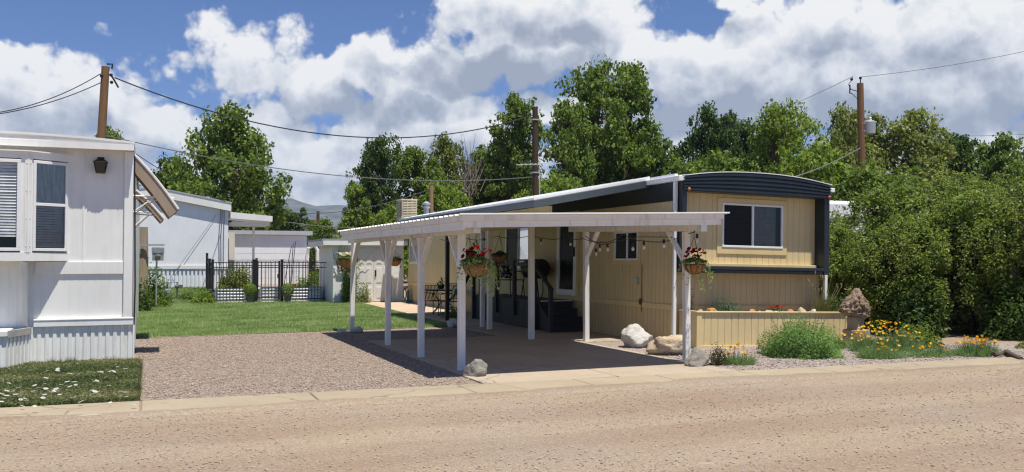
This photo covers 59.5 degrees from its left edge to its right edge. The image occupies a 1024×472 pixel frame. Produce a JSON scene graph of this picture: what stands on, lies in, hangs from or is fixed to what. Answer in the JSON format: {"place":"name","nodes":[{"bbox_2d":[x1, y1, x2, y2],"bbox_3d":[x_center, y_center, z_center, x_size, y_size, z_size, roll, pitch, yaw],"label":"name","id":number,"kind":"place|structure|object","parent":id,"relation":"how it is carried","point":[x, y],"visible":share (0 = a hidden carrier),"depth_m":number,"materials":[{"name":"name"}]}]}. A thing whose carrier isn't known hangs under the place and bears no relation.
{"place":"outdoors","nodes":[
{"label":"outdoors","id":0,"kind":"place"},
{"bbox_2d":[61,300,446,337],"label":"lawn","id":1,"kind":"structure","parent":0,"point":[283,331],"depth_m":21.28,"materials":[{"name":"green plant"}]},
{"bbox_2d":[97,63,118,137],"bbox_3d":[-14.151,-1.766,31.001,0.966,8.482,0.350,1,-2,-22],"label":"utility pole","id":2,"kind":"object","parent":1,"relation":"on","point":[103,105],"visible":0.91,"depth_m":30.98,"materials":[{"name":"wood"}]},
{"bbox_2d":[106,135,529,180],"bbox_3d":[-6.591,-2.882,36.276,18.480,1.021,0.033,1,-2,-35],"label":"power line","id":3,"kind":"object","parent":2,"relation":"attached to","point":[313,172],"visible":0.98,"depth_m":35.30,"materials":[{"name":"grey metal"}]},
{"bbox_2d":[138,284,155,311],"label":"rose bush","id":4,"kind":"object","parent":1,"relation":"on","point":[143,305],"visible":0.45,"depth_m":28.05,"materials":[{"name":"green plant"}]},
{"bbox_2d":[139,227,164,303],"bbox_3d":[-12.405,1.073,30.385,1.150,2.760,0.712,1,-2,-22],"label":"meter post","id":5,"kind":"object","parent":1,"relation":"on","point":[157,254],"visible":0.59,"depth_m":30.35,"materials":[{"name":"metal"}]},
{"bbox_2d":[139,257,173,307],"bbox_3d":[-12.478,1.611,30.977,1.589,1.790,1.606,-1,-2,25],"label":"rose bush","id":6,"kind":"object","parent":1,"relation":"on","point":[162,299],"visible":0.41,"depth_m":30.87,"materials":[{"name":"green plant"}]},
{"bbox_2d":[189,287,215,303],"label":"golden shrub","id":7,"kind":"object","parent":1,"relation":"on","point":[197,298],"visible":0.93,"depth_m":33.13,"materials":[{"name":"green plant"}]},
{"bbox_2d":[340,268,358,302],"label":"climbing shrub","id":8,"kind":"object","parent":1,"relation":"on","point":[345,287],"visible":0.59,"depth_m":33.73,"materials":[{"name":"green plant"}]},
{"bbox_2d":[135,327,495,400],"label":"gravel drive","id":9,"kind":"structure","parent":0,"point":[411,333],"depth_m":13.87,"materials":[{"name":"grey gravel"}]},
{"bbox_2d":[258,198,385,237],"bbox_3d":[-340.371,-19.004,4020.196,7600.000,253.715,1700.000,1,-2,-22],"label":"mountain","id":10,"kind":"structure","parent":0,"point":[294,205],"depth_m":3419.56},
{"bbox_2d":[364,301,501,324],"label":"patio","id":11,"kind":"structure","parent":0,"point":[407,308],"depth_m":28.61,"materials":[{"name":"concrete"}]},
{"bbox_2d":[0,368,1023,471],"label":"road","id":12,"kind":"structure","parent":0,"point":[608,441],"depth_m":8.44,"materials":[{"name":"beige gravel"}]},
{"bbox_2d":[0,363,1023,425],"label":"road dust","id":13,"kind":"object","parent":12,"relation":"on","point":[678,383],"visible":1,"depth_m":10.85,"materials":[{"name":"beige sand"}]},
{"bbox_2d":[0,0,1023,209],"label":"sky","id":14,"kind":"structure","parent":0,"point":[361,68],"materials":[{"name":"blue"}]},
{"bbox_2d":[368,324,734,383],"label":"carport slab","id":15,"kind":"structure","parent":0,"point":[509,353],"depth_m":15.02,"materials":[{"name":"concrete"}]},
{"bbox_2d":[462,358,487,377],"bbox_3d":[-0.508,1.850,12.594,0.362,0.267,0.322,-1,-2,26],"label":"boulder","id":16,"kind":"object","parent":15,"relation":"on","point":[477,367],"visible":0.84,"depth_m":12.47,"materials":[{"name":"grey stone"}]},
{"bbox_2d":[466,259,582,332],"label":"entry deck","id":17,"kind":"structure","parent":15,"relation":"on","point":[552,314],"depth_m":21.38,"materials":[{"name":"grey paint"}]},
{"bbox_2d":[520,259,552,297],"bbox_3d":[0.612,1.051,22.125,0.577,0.972,1.082,1,-2,-22],"label":"barbecue","id":18,"kind":"object","parent":17,"relation":"on","point":[543,265],"visible":0.45,"depth_m":22.02,"materials":[{"name":"black metal"}]},
{"bbox_2d":[338,212,729,370],"bbox_3d":[-0.419,0.796,16.938,4.330,2.580,9.179,1,-2,-22],"label":"carport","id":19,"kind":"object","parent":15,"relation":"on","point":[460,225],"visible":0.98,"depth_m":14.29,"materials":[{"name":"white wood"}]},
{"bbox_2d":[337,248,360,269],"bbox_3d":[-6.072,0.847,33.358,0.929,0.936,0.842,1,-2,-22],"label":"hanging basket","id":20,"kind":"object","parent":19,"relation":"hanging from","point":[344,260],"visible":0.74,"depth_m":33.11,"materials":[{"name":"wicker"}]},
{"bbox_2d":[452,233,499,298],"bbox_3d":[-0.481,0.416,12.705,0.669,0.925,0.676,1,-2,-22],"label":"hanging basket","id":21,"kind":"object","parent":19,"relation":"hanging from","point":[476,267],"visible":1,"depth_m":12.62,"materials":[{"name":"plant"}]},
{"bbox_2d":[441,231,698,255],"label":"string lights","id":22,"kind":"object","parent":19,"relation":"hanging from","point":[632,248],"visible":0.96,"depth_m":16.67},
{"bbox_2d":[673,230,713,291],"bbox_3d":[2.839,0.398,13.926,0.566,0.984,0.612,-1,-2,24],"label":"hanging basket","id":23,"kind":"object","parent":19,"relation":"hanging from","point":[695,264],"visible":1,"depth_m":13.84,"materials":[{"name":"plant"}]},
{"bbox_2d":[684,347,709,366],"bbox_3d":[2.848,1.857,13.763,0.378,0.315,0.441,0,-2,16],"label":"boulder","id":24,"kind":"object","parent":15,"relation":"on","point":[697,357],"visible":0.88,"depth_m":13.66,"materials":[{"name":"grey stone"}]},
{"bbox_2d":[134,273,1023,410],"bbox_3d":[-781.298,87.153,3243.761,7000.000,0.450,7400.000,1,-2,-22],"label":"ground","id":25,"kind":"structure","parent":0,"point":[954,335],"depth_m":19.51,"materials":[{"name":"soil"}]},
{"bbox_2d":[0,131,178,367],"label":"mobile home","id":26,"kind":"object","parent":25,"relation":"on","point":[70,214],"visible":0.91,"depth_m":14.14,"materials":[{"name":"white paint"}]},
{"bbox_2d":[0,158,20,250],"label":"window","id":27,"kind":"structure","parent":26,"relation":"in","point":[10,169],"depth_m":13.54,"materials":[{"name":"white plastic"}]},
{"bbox_2d":[32,160,68,251],"bbox_3d":[-7.299,-0.456,13.983,0.665,1.390,0.623,1,-2,-22],"label":"window","id":28,"kind":"structure","parent":26,"relation":"in","point":[50,179],"depth_m":13.93,"materials":[{"name":"white glass"}]},
{"bbox_2d":[139,152,199,190],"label":"broadleaf tree","id":29,"kind":"object","parent":25,"relation":"on","point":[158,174],"visible":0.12,"depth_m":55.49,"materials":[{"name":"green plant"}]},
{"bbox_2d":[151,286,215,303],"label":"rough grass","id":30,"kind":"structure","parent":25,"relation":"on","point":[193,289],"depth_m":36.33,"materials":[{"name":"green plant"}]},
{"bbox_2d":[140,188,231,288],"bbox_3d":[-18.420,0.364,43.684,7.820,4.480,15.200,1,-2,-22],"label":"mobile home","id":31,"kind":"object","parent":25,"relation":"on","point":[191,232],"visible":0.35,"depth_m":37.66,"materials":[{"name":"white metal"}]},
{"bbox_2d":[160,99,292,230],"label":"broadleaf tree","id":32,"kind":"object","parent":25,"relation":"on","point":[244,185],"visible":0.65,"depth_m":52.62,"materials":[{"name":"green plant"}]},
{"bbox_2d":[214,288,245,302],"bbox_3d":[-10.942,2.293,34.717,1.140,0.550,1.240,1,-2,-22],"label":"raised bed","id":33,"kind":"object","parent":25,"relation":"on","point":[234,293],"visible":0.62,"depth_m":34.19,"materials":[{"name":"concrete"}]},
{"bbox_2d":[220,261,249,289],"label":"tomato plant","id":34,"kind":"object","parent":33,"relation":"on","point":[234,282],"visible":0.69,"depth_m":34.85,"materials":[{"name":"green plant"}]},
{"bbox_2d":[206,253,254,301],"bbox_3d":[-11.236,1.628,35.614,1.600,1.927,3.610,1,-2,-22],"label":"garden fence","id":35,"kind":"object","parent":25,"relation":"on","point":[210,267],"visible":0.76,"depth_m":34.08,"materials":[{"name":"black metal"}]},
{"bbox_2d":[228,212,272,272],"bbox_3d":[-11.839,0.654,40.254,1.770,3.320,2.500,1,-2,-22],"label":"carport","id":36,"kind":"object","parent":25,"relation":"on","point":[252,220],"visible":0.79,"depth_m":39.53,"materials":[{"name":"white metal"}]},
{"bbox_2d":[227,258,318,285],"bbox_3d":[-10.502,1.821,39.094,5.255,1.725,0.110,1,-2,-22],"label":"garden fence","id":37,"kind":"object","parent":25,"relation":"on","point":[275,265],"visible":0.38,"depth_m":39.19,"materials":[{"name":"black metal"}]},
{"bbox_2d":[228,230,318,284],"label":"block shed","id":38,"kind":"structure","parent":25,"relation":"on","point":[272,246],"depth_m":42.45,"materials":[{"name":"white concrete"}]},
{"bbox_2d":[257,286,322,301],"bbox_3d":[-8.835,2.296,35.575,2.430,0.590,1.240,1,-2,-22],"label":"raised bed","id":39,"kind":"object","parent":25,"relation":"on","point":[297,293],"visible":0.61,"depth_m":35.13,"materials":[{"name":"metal"}]},
{"bbox_2d":[255,259,325,300],"bbox_3d":[-8.306,1.740,34.914,3.340,1.665,0.120,1,-2,-22],"label":"garden fence","id":40,"kind":"object","parent":25,"relation":"on","point":[281,276],"visible":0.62,"depth_m":34.92,"materials":[{"name":"black metal"}]},
{"bbox_2d":[257,261,279,299],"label":"garden gate","id":41,"kind":"structure","parent":40,"relation":"attached to","point":[278,274],"depth_m":34.49,"materials":[{"name":"black metal"}]},
{"bbox_2d":[267,205,327,280],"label":"broadleaf tree","id":42,"kind":"object","parent":25,"relation":"on","point":[295,217],"visible":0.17,"depth_m":62.38,"materials":[{"name":"green plant"}]},
{"bbox_2d":[300,216,337,274],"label":"broadleaf tree","id":43,"kind":"object","parent":25,"relation":"on","point":[327,230],"visible":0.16,"depth_m":69.24,"materials":[{"name":"green plant"}]},
{"bbox_2d":[334,181,374,238],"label":"broadleaf tree","id":44,"kind":"object","parent":25,"relation":"on","point":[352,216],"visible":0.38,"depth_m":58.17,"materials":[{"name":"green plant"}]},
{"bbox_2d":[307,239,407,301],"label":"garden shed","id":45,"kind":"structure","parent":25,"relation":"on","point":[371,272],"depth_m":34.49,"materials":[{"name":"white paint"}]},
{"bbox_2d":[356,248,373,301],"bbox_3d":[-5.630,1.483,34.353,0.660,2.050,0.050,1,-2,-22],"label":"door","id":46,"kind":"structure","parent":45,"relation":"in","point":[365,274],"depth_m":34.37,"materials":[{"name":"white paint"}]},
{"bbox_2d":[374,248,384,300],"bbox_3d":[-4.985,1.489,34.587,0.690,2.050,0.103,1,-2,-22],"label":"door","id":47,"kind":"structure","parent":45,"relation":"in","point":[379,265],"depth_m":34.53,"materials":[{"name":"white paint"}]},
{"bbox_2d":[345,132,403,226],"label":"broadleaf tree","id":48,"kind":"object","parent":25,"relation":"on","point":[377,158],"visible":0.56,"depth_m":60.21,"materials":[{"name":"green plant"}]},
{"bbox_2d":[369,200,417,281],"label":"broadleaf tree","id":49,"kind":"object","parent":25,"relation":"on","point":[381,217],"visible":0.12,"depth_m":50.80,"materials":[{"name":"green plant"}]},
{"bbox_2d":[390,145,457,213],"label":"broadleaf tree","id":50,"kind":"object","parent":25,"relation":"on","point":[411,162],"visible":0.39,"depth_m":63.69,"materials":[{"name":"green plant"}]},
{"bbox_2d":[414,176,469,214],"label":"broadleaf tree","id":51,"kind":"object","parent":25,"relation":"on","point":[444,199],"visible":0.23,"depth_m":53.40,"materials":[{"name":"green plant"}]},
{"bbox_2d":[414,131,482,212],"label":"broadleaf tree","id":52,"kind":"object","parent":25,"relation":"on","point":[446,153],"visible":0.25,"depth_m":65.69,"materials":[{"name":"green plant"}]},
{"bbox_2d":[450,132,492,206],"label":"dead tree","id":53,"kind":"object","parent":25,"relation":"on","point":[470,171],"visible":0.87,"depth_m":64.66,"materials":[{"name":"brown wood"}]},
{"bbox_2d":[462,144,506,203],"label":"broadleaf tree","id":54,"kind":"object","parent":25,"relation":"on","point":[478,152],"visible":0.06,"depth_m":67.59,"materials":[{"name":"green plant"}]},
{"bbox_2d":[472,91,550,204],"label":"broadleaf tree","id":55,"kind":"object","parent":25,"relation":"on","point":[519,151],"visible":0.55,"depth_m":64.41,"materials":[{"name":"green plant"}]},
{"bbox_2d":[0,356,1023,416],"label":"kerb strip","id":56,"kind":"object","parent":25,"relation":"on","point":[114,407],"visible":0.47,"depth_m":10.99,"materials":[{"name":"concrete"}]},
{"bbox_2d":[530,107,539,195],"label":"utility pole","id":57,"kind":"object","parent":25,"relation":"on","point":[535,171],"visible":0.59,"depth_m":41.48,"materials":[{"name":"wood"}]},
{"bbox_2d":[115,77,532,137],"bbox_3d":[-6.421,-4.894,36.399,18.136,1.792,0.044,1,-2,-35],"label":"power line","id":58,"kind":"object","parent":57,"relation":"attached to","point":[313,132],"visible":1,"depth_m":35.20,"materials":[{"name":"rubber"}]},
{"bbox_2d":[529,171,582,195],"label":"broadleaf tree","id":59,"kind":"object","parent":25,"relation":"on","point":[560,184],"visible":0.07,"depth_m":48.29,"materials":[{"name":"green plant"}]},
{"bbox_2d":[543,100,598,192],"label":"broadleaf tree","id":60,"kind":"object","parent":25,"relation":"on","point":[571,158],"visible":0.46,"depth_m":56.69,"materials":[{"name":"green plant"}]},
{"bbox_2d":[551,53,678,184],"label":"broadleaf tree","id":61,"kind":"object","parent":25,"relation":"on","point":[616,103],"visible":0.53,"depth_m":60.06,"materials":[{"name":"green plant"}]},
{"bbox_2d":[398,171,834,339],"bbox_3d":[0.100,0.483,25.917,6.200,3.754,19.262,2,-2,-22],"label":"mobile home","id":62,"kind":"object","parent":25,"relation":"on","point":[764,245],"visible":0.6,"depth_m":18.16,"materials":[{"name":"beige paint"}]},
{"bbox_2d":[395,199,416,220],"bbox_3d":[-4.005,-0.963,33.767,0.700,0.810,0.740,1,-2,-22],"label":"evaporative cooler","id":63,"kind":"object","parent":62,"relation":"on","point":[406,207],"visible":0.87,"depth_m":33.48,"materials":[{"name":"beige metal"}]},
{"bbox_2d":[505,228,527,268],"bbox_3d":[0.422,0.293,24.358,0.530,1.230,2.020,2,-2,-22],"label":"window","id":64,"kind":"structure","parent":62,"relation":"in","point":[517,248],"depth_m":24.42,"materials":[{"name":"grey glass"}]},
{"bbox_2d":[556,226,576,295],"bbox_3d":[1.400,0.460,21.512,0.350,1.920,1.040,2,-2,-22],"label":"door","id":65,"kind":"structure","parent":62,"relation":"in","point":[566,254],"depth_m":21.52,"materials":[{"name":"white plastic"}]},
{"bbox_2d":[612,232,640,264],"bbox_3d":[2.628,0.220,18.935,0.530,0.790,1.170,2,-2,-22],"label":"window","id":66,"kind":"structure","parent":62,"relation":"in","point":[622,254],"depth_m":18.80,"materials":[{"name":"black glass"}]},
{"bbox_2d":[717,197,786,254],"bbox_3d":[4.693,-0.177,18.044,1.680,1.100,0.535,2,-2,-22],"label":"window","id":67,"kind":"structure","parent":62,"relation":"in","point":[746,229],"depth_m":17.80,"materials":[{"name":"black glass"}]},
{"bbox_2d":[661,146,753,175],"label":"broadleaf tree","id":68,"kind":"object","parent":25,"relation":"on","point":[711,162],"visible":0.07,"depth_m":56.38,"materials":[{"name":"green plant"}]},
{"bbox_2d":[668,100,754,174],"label":"broadleaf tree","id":69,"kind":"object","parent":25,"relation":"on","point":[702,142],"visible":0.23,"depth_m":68.85,"materials":[{"name":"green plant"}]},
{"bbox_2d":[729,117,769,162],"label":"broadleaf tree","id":70,"kind":"object","parent":25,"relation":"on","point":[746,128],"visible":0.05,"depth_m":71.91,"materials":[{"name":"green plant"}]},
{"bbox_2d":[678,309,847,347],"bbox_3d":[4.958,1.819,17.489,3.630,0.720,0.645,2,-2,-22],"label":"planter box","id":71,"kind":"object","parent":25,"relation":"on","point":[731,328],"visible":0.56,"depth_m":16.96,"materials":[{"name":"beige paint"}]},
{"bbox_2d":[807,271,841,311],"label":"ornamental grass","id":72,"kind":"object","parent":71,"relation":"in","point":[821,307],"depth_m":18.03,"materials":[{"name":"plant"}]},
{"bbox_2d":[738,98,831,175],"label":"broadleaf tree","id":73,"kind":"object","parent":25,"relation":"on","point":[787,134],"visible":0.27,"depth_m":55.88,"materials":[{"name":"green plant"}]},
{"bbox_2d":[769,137,856,200],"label":"broadleaf tree","id":74,"kind":"object","parent":25,"relation":"on","point":[805,162],"visible":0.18,"depth_m":44.63,"materials":[{"name":"green plant"}]},
{"bbox_2d":[819,210,884,322],"bbox_3d":[7.371,0.745,21.541,3.269,3.007,3.150,0,-2,2],"label":"tall shrub","id":75,"kind":"object","parent":25,"relation":"on","point":[839,234],"visible":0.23,"depth_m":20.73,"materials":[{"name":"green plant"}]},
{"bbox_2d":[823,100,889,185],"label":"broadleaf tree","id":76,"kind":"object","parent":25,"relation":"on","point":[843,137],"visible":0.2,"depth_m":57.87,"materials":[{"name":"green plant"}]},
{"bbox_2d":[848,76,875,181],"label":"utility pole","id":77,"kind":"object","parent":25,"relation":"on","point":[866,127],"visible":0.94,"depth_m":41.11,"materials":[{"name":"brown wood"}]},
{"bbox_2d":[830,159,932,200],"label":"broadleaf tree","id":78,"kind":"object","parent":25,"relation":"on","point":[866,173],"visible":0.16,"depth_m":40.26,"materials":[{"name":"green plant"}]},
{"bbox_2d":[829,164,960,321],"bbox_3d":[9.661,0.223,22.271,3.882,4.112,3.741,0,-2,5],"label":"tall shrub","id":79,"kind":"object","parent":25,"relation":"on","point":[905,204],"visible":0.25,"depth_m":21.89,"materials":[{"name":"green plant"}]},
{"bbox_2d":[853,106,954,200],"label":"broadleaf tree","id":80,"kind":"object","parent":25,"relation":"on","point":[917,139],"visible":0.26,"depth_m":58.85,"materials":[{"name":"green plant"}]},
{"bbox_2d":[876,274,950,338],"bbox_3d":[8.604,1.503,19.229,1.471,1.389,1.457,-1,-2,20],"label":"understorey bush","id":81,"kind":"object","parent":25,"relation":"on","point":[917,314],"visible":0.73,"depth_m":19.00,"materials":[{"name":"green plant"}]},
{"bbox_2d":[836,198,1002,329],"bbox_3d":[8.914,0.670,20.158,3.251,3.054,3.134,0,-2,-1],"label":"tall shrub","id":82,"kind":"object","parent":25,"relation":"on","point":[899,244],"visible":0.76,"depth_m":19.67,"materials":[{"name":"green plant"}]},
{"bbox_2d":[830,201,1011,236],"bbox_3d":[13.549,0.693,32.483,10.400,3.610,3.036,1,-2,-22],"label":"white trailer","id":83,"kind":"object","parent":25,"relation":"on","point":[833,206],"depth_m":29.91,"materials":[{"name":"metal"}]},
{"bbox_2d":[922,136,962,182],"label":"broadleaf tree","id":84,"kind":"object","parent":25,"relation":"on","point":[946,155],"visible":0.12,"depth_m":61.02,"materials":[{"name":"green plant"}]},
{"bbox_2d":[881,168,1023,334],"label":"tall shrub","id":85,"kind":"object","parent":25,"relation":"on","point":[960,214],"visible":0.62,"depth_m":19.44,"materials":[{"name":"green plant"}]},
{"bbox_2d":[941,132,984,181],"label":"broadleaf tree","id":86,"kind":"object","parent":25,"relation":"on","point":[964,145],"visible":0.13,"depth_m":66.85,"materials":[{"name":"green plant"}]},
{"bbox_2d":[908,155,1022,326],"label":"tall shrub","id":87,"kind":"object","parent":25,"relation":"on","point":[955,186],"visible":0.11,"depth_m":22.45,"materials":[{"name":"green plant"}]},
{"bbox_2d":[965,131,1023,196],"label":"broadleaf tree","id":88,"kind":"object","parent":25,"relation":"on","point":[991,159],"visible":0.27,"depth_m":62.99,"materials":[{"name":"green plant"}]},
{"bbox_2d":[971,159,1023,305],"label":"tall shrub","id":89,"kind":"object","parent":25,"relation":"on","point":[1000,266],"visible":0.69,"depth_m":18.98,"materials":[{"name":"green plant"}]},
{"bbox_2d":[975,276,1023,340],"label":"understorey bush","id":90,"kind":"object","parent":25,"relation":"on","point":[999,328],"visible":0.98,"depth_m":18.51,"materials":[{"name":"green plant"}]},
{"bbox_2d":[990,147,1023,202],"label":"broadleaf tree","id":91,"kind":"object","parent":25,"relation":"on","point":[1016,173],"visible":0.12,"depth_m":56.53,"materials":[{"name":"green plant"}]},
{"bbox_2d":[588,341,1023,370],"bbox_3d":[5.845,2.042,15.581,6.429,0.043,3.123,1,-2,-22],"label":"bed gravel","id":92,"kind":"structure","parent":0,"point":[866,361],"depth_m":14.62,"materials":[{"name":"grey gravel"}]},
{"bbox_2d":[621,323,652,347],"bbox_3d":[2.383,1.875,16.846,0.550,0.442,0.795,-2,-2,45],"label":"boulder","id":93,"kind":"object","parent":92,"relation":"on","point":[635,335],"visible":0.84,"depth_m":16.65,"materials":[{"name":"white stone"}]},
{"bbox_2d":[646,335,681,354],"bbox_3d":[2.652,1.878,15.452,0.759,0.361,0.502,0,-2,-11],"label":"boulder","id":94,"kind":"object","parent":92,"relation":"on","point":[667,345],"visible":0.86,"depth_m":15.28,"materials":[{"name":"beige stone"}]},
{"bbox_2d":[707,342,730,365],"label":"barberry bush","id":95,"kind":"object","parent":92,"relation":"on","point":[718,361],"visible":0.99,"depth_m":13.91,"materials":[{"name":"red plant"}]},
{"bbox_2d":[716,343,758,364],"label":"poppy clump","id":96,"kind":"object","parent":92,"relation":"on","point":[742,360],"visible":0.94,"depth_m":13.97,"materials":[{"name":"green plant"}]},
{"bbox_2d":[756,310,846,359],"bbox_3d":[4.929,1.646,15.279,1.474,0.831,1.536,1,-2,-22],"label":"feathery bush","id":97,"kind":"object","parent":92,"relation":"on","point":[817,347],"visible":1,"depth_m":14.99,"materials":[{"name":"green plant"}]},
{"bbox_2d":[842,329,870,342],"bbox_3d":[6.638,1.955,17.303,0.569,0.305,0.555,1,-2,-22],"label":"tree stump","id":98,"kind":"object","parent":92,"relation":"on","point":[848,333],"visible":0.4,"depth_m":17.11,"materials":[{"name":"brown wood"}]},
{"bbox_2d":[838,288,870,329],"bbox_3d":[6.615,1.399,17.294,0.583,0.806,0.499,0,-2,-3],"label":"wood sculpture","id":99,"kind":"object","parent":98,"relation":"on","point":[855,308],"visible":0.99,"depth_m":17.16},
{"bbox_2d":[851,340,914,359],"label":"poppy clump","id":100,"kind":"object","parent":92,"relation":"on","point":[871,353],"visible":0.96,"depth_m":14.86,"materials":[{"name":"green plant"}]},
{"bbox_2d":[842,320,927,352],"bbox_3d":[6.746,1.817,16.161,1.635,0.620,1.274,1,-2,-22],"label":"poppy clump","id":101,"kind":"object","parent":92,"relation":"on","point":[904,342],"visible":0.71,"depth_m":16.00,"materials":[{"name":"green plant"}]},
{"bbox_2d":[895,323,944,348],"bbox_3d":[7.595,1.865,16.798,0.929,0.505,1.004,-1,-2,28],"label":"peony bush","id":102,"kind":"object","parent":92,"relation":"on","point":[925,335],"visible":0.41,"depth_m":16.63,"materials":[{"name":"green plant"}]},
{"bbox_2d":[900,341,966,357],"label":"poppy clump","id":103,"kind":"object","parent":92,"relation":"on","point":[933,352],"visible":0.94,"depth_m":15.12,"materials":[{"name":"green plant"}]},
{"bbox_2d":[948,334,1001,357],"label":"poppy clump","id":104,"kind":"object","parent":92,"relation":"on","point":[980,349],"visible":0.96,"depth_m":15.22,"materials":[{"name":"green plant"}]},
{"label":"verge","id":105,"kind":"structure","parent":0,"visible":0},
{"bbox_2d":[0,357,144,407],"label":"verge grass","id":106,"kind":"structure","parent":105,"relation":"on","point":[139,385],"depth_m":11.59,"materials":[{"name":"green plant"}]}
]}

